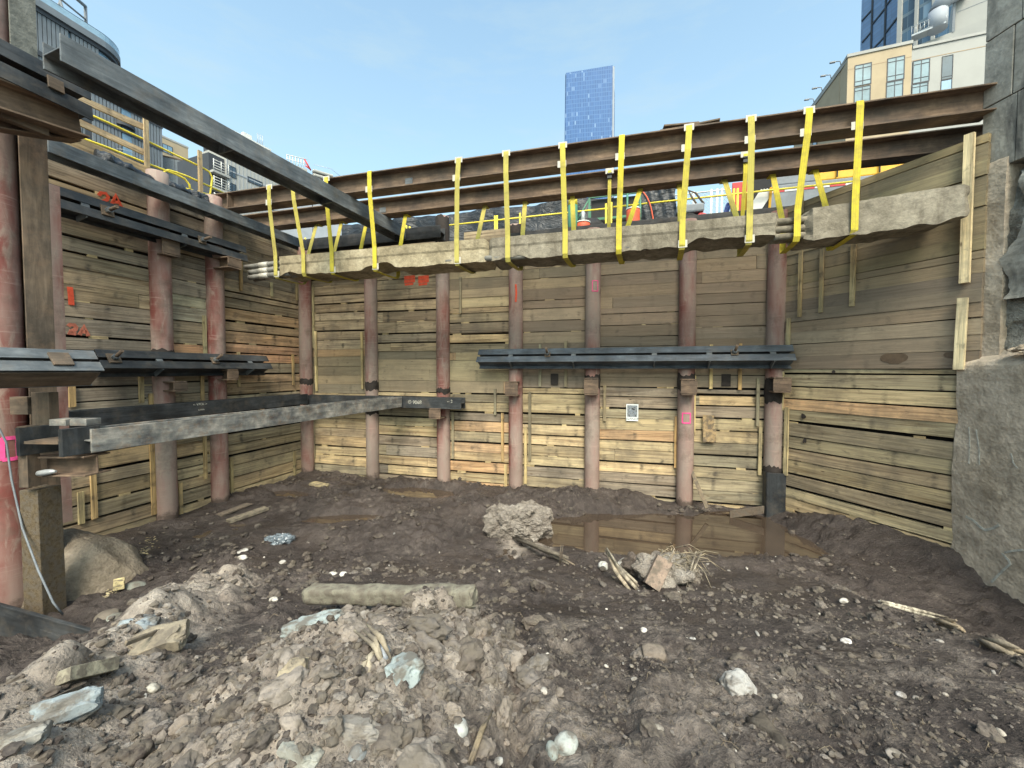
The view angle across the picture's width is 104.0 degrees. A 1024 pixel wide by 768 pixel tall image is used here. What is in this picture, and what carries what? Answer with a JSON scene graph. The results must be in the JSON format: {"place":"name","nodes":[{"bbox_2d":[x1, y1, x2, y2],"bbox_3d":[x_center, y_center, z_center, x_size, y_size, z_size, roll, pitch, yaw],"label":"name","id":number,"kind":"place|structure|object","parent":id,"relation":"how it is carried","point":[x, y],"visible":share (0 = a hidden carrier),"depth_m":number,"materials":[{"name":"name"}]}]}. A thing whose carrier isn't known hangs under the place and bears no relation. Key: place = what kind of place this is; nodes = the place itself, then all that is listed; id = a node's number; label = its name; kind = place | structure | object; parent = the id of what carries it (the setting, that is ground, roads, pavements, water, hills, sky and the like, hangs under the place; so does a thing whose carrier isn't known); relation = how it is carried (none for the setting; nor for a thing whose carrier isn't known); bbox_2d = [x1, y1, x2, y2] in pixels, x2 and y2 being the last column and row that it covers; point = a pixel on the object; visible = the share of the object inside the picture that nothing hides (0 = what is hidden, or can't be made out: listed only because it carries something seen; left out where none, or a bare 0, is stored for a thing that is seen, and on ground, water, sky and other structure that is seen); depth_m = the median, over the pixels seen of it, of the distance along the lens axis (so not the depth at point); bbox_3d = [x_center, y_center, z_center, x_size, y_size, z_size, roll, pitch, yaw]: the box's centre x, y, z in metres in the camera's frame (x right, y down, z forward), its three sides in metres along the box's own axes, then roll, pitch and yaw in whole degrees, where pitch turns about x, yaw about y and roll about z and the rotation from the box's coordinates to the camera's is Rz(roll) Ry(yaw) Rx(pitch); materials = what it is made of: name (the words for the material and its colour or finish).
{"place":"outdoors","nodes":[
{"label":"outdoors","id":0,"kind":"place"},
{"bbox_2d":[49,183,72,522],"bbox_3d":[-6.469,-0.399,5.689,0.060,4.800,0.170,1,2,16],"label":"pile","id":1,"kind":"object","parent":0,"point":[58,282],"visible":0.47,"depth_m":5.69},
{"bbox_2d":[162,135,188,158],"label":"cream stepped building","id":2,"kind":"structure","parent":0,"point":[176,147],"depth_m":112.61,"materials":[{"name":"paint"}]},
{"bbox_2d":[278,154,312,238],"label":"construction building","id":3,"kind":"structure","parent":0,"point":[306,233],"depth_m":108.71,"materials":[{"name":"white paint"}]},
{"bbox_2d":[312,165,341,237],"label":"rounded terrace building","id":4,"kind":"structure","parent":0,"point":[321,232],"depth_m":111.62,"materials":[{"name":"paint"}]},
{"bbox_2d":[52,0,861,224],"label":"sky","id":5,"kind":"structure","parent":0,"point":[346,87],"materials":[{"name":"blue"}]},
{"bbox_2d":[48,177,970,543],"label":"earth bank","id":6,"kind":"structure","parent":0,"point":[532,393],"depth_m":8.28,"materials":[{"name":"soil"}]},
{"bbox_2d":[78,97,202,192],"bbox_3d":[-7.633,-4.874,8.263,0.100,1.319,2.381,1,2,16],"label":"timber guardrail","id":7,"kind":"object","parent":6,"relation":"on","point":[144,127],"visible":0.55,"depth_m":8.05,"materials":[{"name":"brown wood"}]},
{"bbox_2d":[84,115,223,193],"bbox_3d":[-7.596,-4.566,8.516,0.044,1.090,3.051,1,2,16],"label":"guardrail","id":8,"kind":"object","parent":7,"relation":"attached to","point":[152,165],"visible":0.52,"depth_m":8.65,"materials":[{"name":"metal"}]},
{"bbox_2d":[213,82,996,213],"bbox_3d":[-0.786,-3.821,7.206,14.794,0.345,0.300,1,2,15],"label":"bridging girder","id":9,"kind":"object","parent":6,"relation":"on","point":[939,108],"visible":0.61,"depth_m":6.34,"materials":[{"name":"metal"}]},
{"bbox_2d":[266,184,323,284],"bbox_3d":[-4.699,-3.147,8.803,0.167,1.865,1.407,1,2,21],"label":"lifting strap","id":10,"kind":"object","parent":9,"relation":"hanging from","point":[269,204],"visible":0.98,"depth_m":8.28,"materials":[{"name":"yellow fabric"}]},
{"bbox_2d":[291,190,347,282],"bbox_3d":[-4.104,-3.133,8.649,0.207,1.848,1.418,1,2,21],"label":"lifting strap","id":11,"kind":"object","parent":9,"relation":"hanging from","point":[341,223],"visible":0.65,"depth_m":8.12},
{"bbox_2d":[323,176,366,280],"bbox_3d":[-3.410,-3.135,8.468,0.148,1.865,1.401,1,2,17],"label":"lifting strap","id":12,"kind":"object","parent":9,"relation":"hanging from","point":[326,179],"visible":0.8,"depth_m":7.95,"materials":[{"name":"yellow fabric"}]},
{"bbox_2d":[244,184,969,281],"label":"duct bank","id":13,"kind":"structure","parent":12,"relation":"hanging from","point":[896,216],"depth_m":6.59,"materials":[{"name":"concrete"}]},
{"bbox_2d":[365,171,410,278],"bbox_3d":[-2.468,-3.118,8.221,0.157,1.848,1.404,1,2,20],"label":"lifting strap","id":14,"kind":"object","parent":9,"relation":"hanging from","point":[375,264],"visible":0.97,"depth_m":7.71,"materials":[{"name":"yellow fabric"}]},
{"bbox_2d":[453,157,488,273],"bbox_3d":[-0.785,-3.111,7.785,0.236,1.865,1.402,1,2,17],"label":"lifting strap","id":15,"kind":"object","parent":9,"relation":"hanging from","point":[456,179],"visible":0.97,"depth_m":7.26,"materials":[{"name":"yellow fabric"}]},
{"bbox_2d":[502,150,528,270],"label":"lifting strap","id":16,"kind":"object","parent":9,"relation":"hanging from","point":[505,154],"visible":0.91,"depth_m":7.01,"materials":[{"name":"yellow fabric"}]},
{"bbox_2d":[558,141,575,266],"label":"lifting strap","id":17,"kind":"object","parent":9,"relation":"hanging from","point":[562,146],"visible":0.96,"depth_m":6.75,"materials":[{"name":"yellow fabric"}]},
{"bbox_2d":[615,134,642,263],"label":"lifting strap","id":18,"kind":"object","parent":9,"relation":"hanging from","point":[620,156],"visible":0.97,"depth_m":6.53,"materials":[{"name":"yellow fabric"}]},
{"bbox_2d":[676,123,693,259],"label":"lifting strap","id":19,"kind":"object","parent":9,"relation":"hanging from","point":[682,190],"visible":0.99,"depth_m":6.26,"materials":[{"name":"yellow fabric"}]},
{"bbox_2d":[719,114,756,256],"bbox_3d":[3.745,-3.070,6.600,0.274,1.865,1.399,0,2,13],"label":"lifting strap","id":20,"kind":"object","parent":9,"relation":"hanging from","point":[750,142],"visible":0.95,"depth_m":6.04,"materials":[{"name":"yellow fabric"}]},
{"bbox_2d":[767,106,814,253],"bbox_3d":[4.408,-3.064,6.425,0.180,1.865,1.396,1,2,14],"label":"lifting strap","id":21,"kind":"object","parent":9,"relation":"hanging from","point":[806,131],"visible":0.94,"depth_m":5.88,"materials":[{"name":"yellow fabric"}]},
{"bbox_2d":[808,100,863,250],"bbox_3d":[5.032,-3.049,6.262,0.191,1.848,1.396,1,2,16],"label":"lifting strap","id":22,"kind":"object","parent":9,"relation":"hanging from","point":[857,125],"visible":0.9,"depth_m":5.62,"materials":[{"name":"yellow fabric"}]},
{"bbox_2d":[243,124,982,230],"bbox_3d":[-0.242,-3.855,8.180,16.104,0.345,0.300,1,2,15],"label":"bridging girder","id":23,"kind":"object","parent":6,"relation":"on","point":[880,151],"visible":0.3,"depth_m":7.38,"materials":[{"name":"metal"}]},
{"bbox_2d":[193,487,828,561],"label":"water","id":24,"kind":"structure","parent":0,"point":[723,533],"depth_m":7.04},
{"bbox_2d":[0,470,1023,767],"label":"ground","id":25,"kind":"structure","parent":0,"point":[950,584],"depth_m":3.02,"materials":[{"name":"soil"}]},
{"bbox_2d":[0,0,30,607],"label":"pipe pile","id":26,"kind":"object","parent":25,"relation":"on","point":[12,334],"visible":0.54,"depth_m":4.57,"materials":[{"name":"pink paint"}]},
{"bbox_2d":[0,428,63,614],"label":"cable","id":27,"kind":"object","parent":26,"relation":"hanging from","point":[24,532],"visible":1,"depth_m":4.35,"materials":[{"name":"grey paint"}]},
{"bbox_2d":[0,719,53,749],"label":"concrete chunk","id":28,"kind":"object","parent":25,"relation":"on","point":[36,733],"visible":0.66,"depth_m":1.54,"materials":[{"name":"concrete"}]},
{"bbox_2d":[8,0,60,487],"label":"soldier pile","id":29,"kind":"object","parent":25,"relation":"on","point":[35,229],"depth_m":4.74,"materials":[{"name":"metal"}]},
{"bbox_2d":[9,392,58,425],"bbox_3d":[-5.432,0.292,4.553,0.420,0.400,0.120,0,2,0],"label":"bracket","id":30,"kind":"object","parent":29,"relation":"attached to","point":[42,408],"visible":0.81,"depth_m":4.51,"materials":[{"name":"metal"}]},
{"bbox_2d":[0,347,104,388],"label":"double waler","id":31,"kind":"object","parent":30,"relation":"on","point":[26,367],"visible":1,"depth_m":4.31,"materials":[{"name":"metal"}]},
{"bbox_2d":[0,78,89,143],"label":"bracket","id":32,"kind":"object","parent":29,"relation":"attached to","point":[25,113],"visible":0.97,"depth_m":4.34,"materials":[{"name":"metal"}]},
{"bbox_2d":[0,38,93,120],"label":"double waler","id":33,"kind":"object","parent":32,"relation":"on","point":[23,69],"visible":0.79,"depth_m":4.30,"materials":[{"name":"black metal"}]},
{"bbox_2d":[19,484,66,614],"bbox_3d":[-5.287,1.910,4.518,0.202,1.505,0.250,0,2,0],"label":"timber post","id":34,"kind":"object","parent":25,"relation":"on","point":[41,512],"visible":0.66,"depth_m":4.43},
{"bbox_2d":[0,602,90,640],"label":"steel channel","id":35,"kind":"object","parent":25,"relation":"on","point":[14,620],"visible":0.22,"depth_m":4.07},
{"bbox_2d":[29,686,104,724],"bbox_3d":[-1.956,1.429,1.756,0.228,0.116,0.114,-1,2,-34],"label":"concrete chunk","id":36,"kind":"object","parent":25,"relation":"on","point":[82,704],"visible":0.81,"depth_m":1.74,"materials":[{"name":"concrete"}]},
{"bbox_2d":[21,528,148,608],"bbox_3d":[-5.952,2.799,5.228,2.209,1.774,1.253,0,2,0],"label":"shotcrete mound","id":37,"kind":"object","parent":25,"relation":"on","point":[96,563],"visible":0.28,"depth_m":5.07,"materials":[{"name":"beige concrete"}]},
{"bbox_2d":[55,656,119,685],"bbox_3d":[-2.127,1.441,2.010,0.102,0.195,0.252,0,2,3],"label":"split timber","id":38,"kind":"object","parent":25,"relation":"on","point":[86,670],"visible":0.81,"depth_m":1.97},
{"bbox_2d":[0,569,264,743],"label":"ridge rubble","id":39,"kind":"object","parent":25,"relation":"on","point":[102,643],"visible":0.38,"depth_m":2.91,"materials":[{"name":"stone"}]},
{"bbox_2d":[127,619,189,655],"bbox_3d":[-2.220,1.608,2.476,0.350,0.173,0.221,-1,2,-29],"label":"concrete chunk","id":40,"kind":"object","parent":25,"relation":"on","point":[172,636],"visible":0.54,"depth_m":2.46,"materials":[{"name":"concrete"}]},
{"bbox_2d":[145,168,187,520],"bbox_3d":[-6.387,-0.370,7.436,0.619,7.020,0.347,1,2,16],"label":"pipe pile","id":41,"kind":"object","parent":25,"relation":"on","point":[162,251],"visible":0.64,"depth_m":7.36,"materials":[{"name":"metal"}]},
{"bbox_2d":[48,159,300,534],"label":"timber lagging wall","id":42,"kind":"structure","parent":25,"relation":"on","point":[90,278],"depth_m":7.33,"materials":[{"name":"brown wood"}]},
{"bbox_2d":[65,139,151,172],"bbox_3d":[-6.933,-3.822,6.711,0.077,0.331,1.626,1,2,16],"label":"capping board","id":43,"kind":"object","parent":42,"relation":"on","point":[86,146],"visible":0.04,"depth_m":6.67,"materials":[{"name":"brown wood"}]},
{"bbox_2d":[93,149,154,179],"bbox_3d":[-6.747,-3.689,6.978,0.500,0.432,0.815,1,2,18],"label":"black sheeting","id":44,"kind":"object","parent":42,"relation":"on","point":[107,156],"visible":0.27,"depth_m":6.77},
{"bbox_2d":[50,183,247,261],"bbox_3d":[-6.523,-2.746,7.303,1.125,0.401,3.153,1,2,16],"label":"double waler","id":45,"kind":"object","parent":42,"relation":"attached to","point":[83,208],"visible":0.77,"depth_m":6.83,"materials":[{"name":"black metal"}]},
{"bbox_2d":[47,140,306,250],"bbox_3d":[-6.003,-3.449,7.943,0.280,0.210,4.761,1,2,16],"label":"single waler","id":46,"kind":"object","parent":42,"relation":"attached to","point":[76,158],"visible":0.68,"depth_m":6.98,"materials":[{"name":"metal"}]},
{"bbox_2d":[91,349,272,376],"bbox_3d":[-6.216,-0.362,7.850,0.738,0.486,3.155,1,2,16],"label":"double waler","id":47,"kind":"object","parent":42,"relation":"attached to","point":[122,363],"visible":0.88,"depth_m":7.36,"materials":[{"name":"black metal"}]},
{"bbox_2d":[69,394,307,427],"bbox_3d":[-6.004,0.459,8.062,0.266,0.260,4.696,1,2,16],"label":"single waler","id":48,"kind":"object","parent":42,"relation":"attached to","point":[123,414],"visible":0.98,"depth_m":7.36,"materials":[{"name":"black metal"}]},
{"bbox_2d":[203,194,241,502],"bbox_3d":[-6.052,-0.394,8.406,0.738,7.000,0.348,1,2,16],"label":"pipe pile","id":49,"kind":"object","parent":25,"relation":"on","point":[216,266],"visible":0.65,"depth_m":8.34,"materials":[{"name":"metal"}]},
{"bbox_2d":[26,586,572,767],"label":"rubble pile","id":50,"kind":"object","parent":25,"relation":"on","point":[199,728],"visible":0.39,"depth_m":1.83,"materials":[{"name":"stone"}]},
{"bbox_2d":[353,623,391,666],"bbox_3d":[-0.675,1.274,1.951,0.236,0.124,0.068,1,2,36],"label":"splinter","id":51,"kind":"object","parent":50,"relation":"on","point":[373,642],"visible":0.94,"depth_m":1.92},
{"bbox_2d":[384,651,424,688],"bbox_3d":[-0.498,1.338,1.861,0.177,0.144,0.150,-1,2,-30],"label":"concrete chunk","id":52,"kind":"object","parent":50,"relation":"on","point":[403,666],"visible":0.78,"depth_m":1.82,"materials":[{"name":"concrete"}]},
{"bbox_2d":[276,730,324,767],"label":"concrete chunk","id":53,"kind":"object","parent":25,"relation":"on","point":[287,751],"visible":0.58,"depth_m":1.43,"materials":[{"name":"concrete"}]},
{"bbox_2d":[297,247,314,471],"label":"pipe pile","id":54,"kind":"object","parent":25,"relation":"on","point":[306,361],"visible":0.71,"depth_m":10.67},
{"bbox_2d":[280,609,344,637],"bbox_3d":[-1.385,1.694,2.794,0.407,0.179,0.175,0,2,0],"label":"concrete chunk","id":55,"kind":"object","parent":25,"relation":"on","point":[294,625],"visible":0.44,"depth_m":2.76,"materials":[{"name":"concrete"}]},
{"bbox_2d":[91,591,581,767],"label":"heap chunks","id":56,"kind":"object","parent":25,"relation":"on","point":[432,630],"visible":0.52,"depth_m":1.89,"materials":[{"name":"stone"}]},
{"bbox_2d":[317,714,381,747],"bbox_3d":[-0.627,1.346,1.538,0.236,0.099,0.125,0,2,0],"label":"concrete chunk","id":57,"kind":"object","parent":25,"relation":"on","point":[357,727],"visible":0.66,"depth_m":1.52,"materials":[{"name":"concrete"}]},
{"bbox_2d":[364,278,379,480],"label":"pipe pile","id":58,"kind":"object","parent":25,"relation":"on","point":[371,370],"visible":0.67,"depth_m":10.20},
{"bbox_2d":[301,583,477,608],"bbox_3d":[-1.035,1.722,3.266,1.625,0.394,0.150,1,2,18],"label":"old timber","id":59,"kind":"object","parent":25,"relation":"on","point":[375,594],"visible":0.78,"depth_m":3.25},
{"bbox_2d":[429,214,450,481],"bbox_3d":[-1.723,-0.488,9.618,0.348,7.105,0.660,1,2,16],"label":"pipe pile","id":60,"kind":"object","parent":25,"relation":"on","point":[441,416],"visible":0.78,"depth_m":9.63,"materials":[{"name":"metal"}]},
{"bbox_2d":[303,225,444,252],"bbox_3d":[-3.492,-3.546,9.856,3.901,0.280,0.260,1,2,16],"label":"single waler","id":61,"kind":"object","parent":60,"relation":"attached to","point":[434,233],"visible":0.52,"depth_m":9.72,"materials":[{"name":"black metal"}]},
{"bbox_2d":[42,33,405,239],"bbox_3d":[-3.655,-3.458,6.759,0.340,0.270,5.794,1,2,20],"label":"diagonal strut","id":62,"kind":"object","parent":61,"relation":"attached to","point":[76,63],"visible":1,"depth_m":5.18,"materials":[{"name":"metal"}]},
{"bbox_2d":[303,394,464,408],"bbox_3d":[-3.277,0.433,9.952,4.437,0.260,0.266,1,2,16],"label":"single waler","id":63,"kind":"object","parent":60,"relation":"attached to","point":[435,402],"visible":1,"depth_m":9.58,"materials":[{"name":"black metal"}]},
{"bbox_2d":[84,396,401,452],"bbox_3d":[-3.689,0.517,6.980,0.260,0.250,5.645,1,2,19],"label":"diagonal strut","id":64,"kind":"object","parent":63,"relation":"attached to","point":[113,437],"visible":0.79,"depth_m":5.53,"materials":[{"name":"metal"}]},
{"bbox_2d":[15,418,110,487],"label":"beam end","id":65,"kind":"structure","parent":64,"relation":"attached to","point":[74,457],"depth_m":4.34,"materials":[{"name":"black metal"}]},
{"bbox_2d":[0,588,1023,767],"bbox_3d":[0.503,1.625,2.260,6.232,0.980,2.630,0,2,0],"label":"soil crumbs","id":66,"kind":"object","parent":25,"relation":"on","point":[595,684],"visible":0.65,"depth_m":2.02,"materials":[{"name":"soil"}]},
{"bbox_2d":[0,552,1023,767],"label":"mud clods","id":67,"kind":"object","parent":25,"relation":"on","point":[45,758],"visible":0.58,"depth_m":2.45,"materials":[{"name":"soil"}]},
{"bbox_2d":[505,223,522,488],"bbox_3d":[0.057,-0.290,9.178,0.345,6.738,0.560,1,2,16],"label":"pipe pile","id":68,"kind":"object","parent":25,"relation":"on","point":[514,388],"visible":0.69,"depth_m":9.15,"materials":[{"name":"metal"}]},
{"bbox_2d":[116,470,916,582],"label":"mud clods","id":69,"kind":"object","parent":25,"relation":"on","point":[306,555],"visible":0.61,"depth_m":6.32,"materials":[{"name":"soil"}]},
{"bbox_2d":[482,499,553,542],"bbox_3d":[0.114,2.453,7.016,1.244,0.769,0.809,0,2,0],"label":"soil lump","id":70,"kind":"object","parent":25,"relation":"on","point":[532,519],"visible":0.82,"depth_m":6.73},
{"bbox_2d":[16,560,1023,767],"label":"soil chunks","id":71,"kind":"object","parent":25,"relation":"on","point":[386,743],"visible":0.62,"depth_m":2.42,"materials":[{"name":"soil"}]},
{"bbox_2d":[311,242,767,508],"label":"timber lagging wall","id":72,"kind":"structure","parent":25,"relation":"on","point":[726,279],"depth_m":9.11,"materials":[{"name":"brown wood"}]},
{"bbox_2d":[476,344,795,369],"bbox_3d":[2.292,-0.485,8.499,6.287,0.593,0.848,1,2,16],"label":"double waler","id":73,"kind":"object","parent":72,"relation":"attached to","point":[737,356],"visible":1,"depth_m":8.21,"materials":[{"name":"grey metal"}]},
{"bbox_2d":[525,206,788,234],"bbox_3d":[2.819,-3.317,8.405,5.961,0.233,0.137,1,2,16],"label":"steel channel","id":74,"kind":"object","parent":72,"relation":"attached to","point":[697,217],"visible":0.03,"depth_m":8.26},
{"bbox_2d":[554,730,577,755],"bbox_3d":[0.229,1.527,1.696,0.102,0.077,0.084,0,2,0],"label":"stone","id":75,"kind":"object","parent":25,"relation":"on","point":[566,742],"visible":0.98,"depth_m":1.67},
{"bbox_2d":[151,543,1006,767],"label":"loose fibres","id":76,"kind":"object","parent":25,"relation":"on","point":[604,693],"visible":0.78,"depth_m":1.88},
{"bbox_2d":[584,227,600,488],"bbox_3d":[1.744,-0.129,8.712,0.348,6.450,0.560,1,2,16],"label":"pipe pile","id":77,"kind":"object","parent":25,"relation":"on","point":[592,379],"visible":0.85,"depth_m":8.68,"materials":[{"name":"metal"}]},
{"bbox_2d":[604,547,638,589],"bbox_3d":[1.235,2.131,4.631,0.124,0.266,0.636,-1,2,-19],"label":"splintered stick","id":78,"kind":"object","parent":25,"relation":"on","point":[620,573],"visible":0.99,"depth_m":4.54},
{"bbox_2d":[631,543,724,591],"bbox_3d":[1.865,2.108,4.581,1.000,0.686,0.634,0,2,0],"label":"root clump","id":79,"kind":"object","parent":25,"relation":"on","point":[657,570],"visible":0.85,"depth_m":4.43,"materials":[{"name":"stone"}]},
{"bbox_2d":[676,218,696,505],"bbox_3d":[3.585,-0.111,8.195,0.346,6.450,0.558,1,2,16],"label":"pipe pile","id":80,"kind":"object","parent":25,"relation":"on","point":[687,386],"visible":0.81,"depth_m":8.18,"materials":[{"name":"metal"}]},
{"bbox_2d":[719,668,756,695],"bbox_3d":[1.246,1.671,2.205,0.168,0.160,0.162,-1,2,-18],"label":"boulder","id":81,"kind":"object","parent":25,"relation":"on","point":[736,681],"visible":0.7,"depth_m":2.17,"materials":[{"name":"stone"}]},
{"bbox_2d":[744,711,801,759],"bbox_3d":[1.153,1.582,1.770,0.122,0.165,0.322,0,2,0],"label":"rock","id":82,"kind":"object","parent":25,"relation":"on","point":[761,720],"visible":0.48,"depth_m":1.81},
{"bbox_2d":[762,209,791,516],"bbox_3d":[5.134,-0.096,7.752,0.351,6.450,0.578,1,2,16],"label":"pipe pile","id":83,"kind":"object","parent":25,"relation":"on","point":[776,385],"visible":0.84,"depth_m":7.74,"materials":[{"name":"metal"}]},
{"bbox_2d":[782,132,991,547],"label":"timber lagging wall","id":84,"kind":"structure","parent":25,"relation":"on","point":[935,274],"depth_m":6.23,"materials":[{"name":"brown wood"}]},
{"bbox_2d":[951,156,1023,603],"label":"concrete wall","id":85,"kind":"structure","parent":25,"relation":"on","point":[987,495],"depth_m":5.12,"materials":[{"name":"concrete"}]},
{"bbox_2d":[978,637,1023,654],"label":"bark splinter","id":86,"kind":"object","parent":25,"relation":"on","point":[999,645],"visible":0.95,"depth_m":2.56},
{"bbox_2d":[565,65,614,198],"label":"glass tower","id":87,"kind":"structure","parent":0,"point":[589,104],"depth_m":383.71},
{"bbox_2d":[641,188,675,219],"bbox_3d":[3.871,-4.221,10.846,0.960,1.640,1.050,1,2,16],"label":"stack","id":88,"kind":"object","parent":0,"point":[664,210],"visible":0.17,"depth_m":10.34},
{"bbox_2d":[771,164,901,207],"bbox_3d":[9.858,-4.537,10.182,6.500,2.314,2.030,1,2,16],"label":"truck","id":89,"kind":"object","parent":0,"point":[788,197],"visible":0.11,"depth_m":9.82,"materials":[{"name":"yellow paint"}]},
{"bbox_2d":[860,0,897,50],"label":"blue glass building","id":90,"kind":"structure","parent":0,"point":[878,23],"depth_m":121.27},
{"bbox_2d":[794,31,987,146],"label":"cream building","id":91,"kind":"structure","parent":0,"point":[899,69],"depth_m":46.84,"materials":[{"name":"paint"}]},
{"bbox_2d":[854,62,871,86],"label":"window","id":92,"kind":"structure","parent":91,"relation":"in","point":[863,72],"depth_m":48.18,"materials":[{"name":"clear glass"}]},
{"bbox_2d":[887,55,904,81],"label":"window","id":93,"kind":"structure","parent":91,"relation":"in","point":[895,65],"depth_m":47.12,"materials":[{"name":"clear glass"}]},
{"bbox_2d":[912,58,929,83],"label":"window","id":94,"kind":"structure","parent":91,"relation":"in","point":[920,68],"depth_m":46.37,"materials":[{"name":"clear glass"}]},
{"bbox_2d":[896,0,951,46],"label":"dark glass building","id":95,"kind":"structure","parent":0,"point":[911,13],"depth_m":104.38,"materials":[{"name":"paint"}]},
{"label":"street","id":96,"kind":"structure","parent":0,"visible":0},
{"bbox_2d":[36,0,120,133],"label":"curved building","id":97,"kind":"structure","parent":96,"relation":"on","point":[53,19],"depth_m":77.90,"materials":[{"name":"grey glass"}]},
{"bbox_2d":[85,93,163,170],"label":"finned building","id":98,"kind":"structure","parent":96,"relation":"on","point":[155,137],"depth_m":86.89,"materials":[{"name":"metal"}]},
{"bbox_2d":[177,152,230,193],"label":"balcony building","id":99,"kind":"structure","parent":96,"relation":"on","point":[213,164],"depth_m":64.06,"materials":[{"name":"metal"}]},
{"bbox_2d":[202,127,278,214],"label":"white panel building","id":100,"kind":"structure","parent":96,"relation":"on","point":[242,178],"depth_m":67.36,"materials":[{"name":"paint"}]},
{"bbox_2d":[341,197,613,240],"bbox_3d":[-1.571,-4.622,13.185,9.519,2.279,0.277,1,2,16],"label":"black sheeting","id":101,"kind":"object","parent":96,"relation":"on","point":[544,222],"visible":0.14,"depth_m":12.85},
{"bbox_2d":[578,192,638,223],"bbox_3d":[2.526,-4.190,10.808,1.712,1.580,0.650,1,2,16],"label":"tool cage","id":102,"kind":"object","parent":96,"relation":"on","point":[598,214],"visible":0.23,"depth_m":10.57,"materials":[{"name":"green paint"}]},
{"bbox_2d":[611,180,852,222],"bbox_3d":[4.940,-3.939,9.361,5.133,1.180,0.048,1,2,16],"label":"guardrail","id":103,"kind":"object","parent":96,"relation":"on","point":[737,193],"visible":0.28,"depth_m":9.26,"materials":[{"name":"metal"}]},
{"bbox_2d":[753,179,772,208],"bbox_3d":[5.766,-3.935,9.338,0.597,1.726,0.324,1,2,16],"label":"barricade","id":104,"kind":"object","parent":96,"relation":"on","point":[762,200],"visible":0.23,"depth_m":9.24,"materials":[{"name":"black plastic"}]},
{"bbox_2d":[911,0,987,43],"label":"pale annex","id":105,"kind":"object","parent":96,"relation":"on","point":[968,17],"visible":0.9,"depth_m":51.72,"materials":[{"name":"paint"}]},
{"bbox_2d":[983,0,1023,163],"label":"stone clad building","id":106,"kind":"structure","parent":96,"relation":"on","point":[1003,123],"depth_m":5.11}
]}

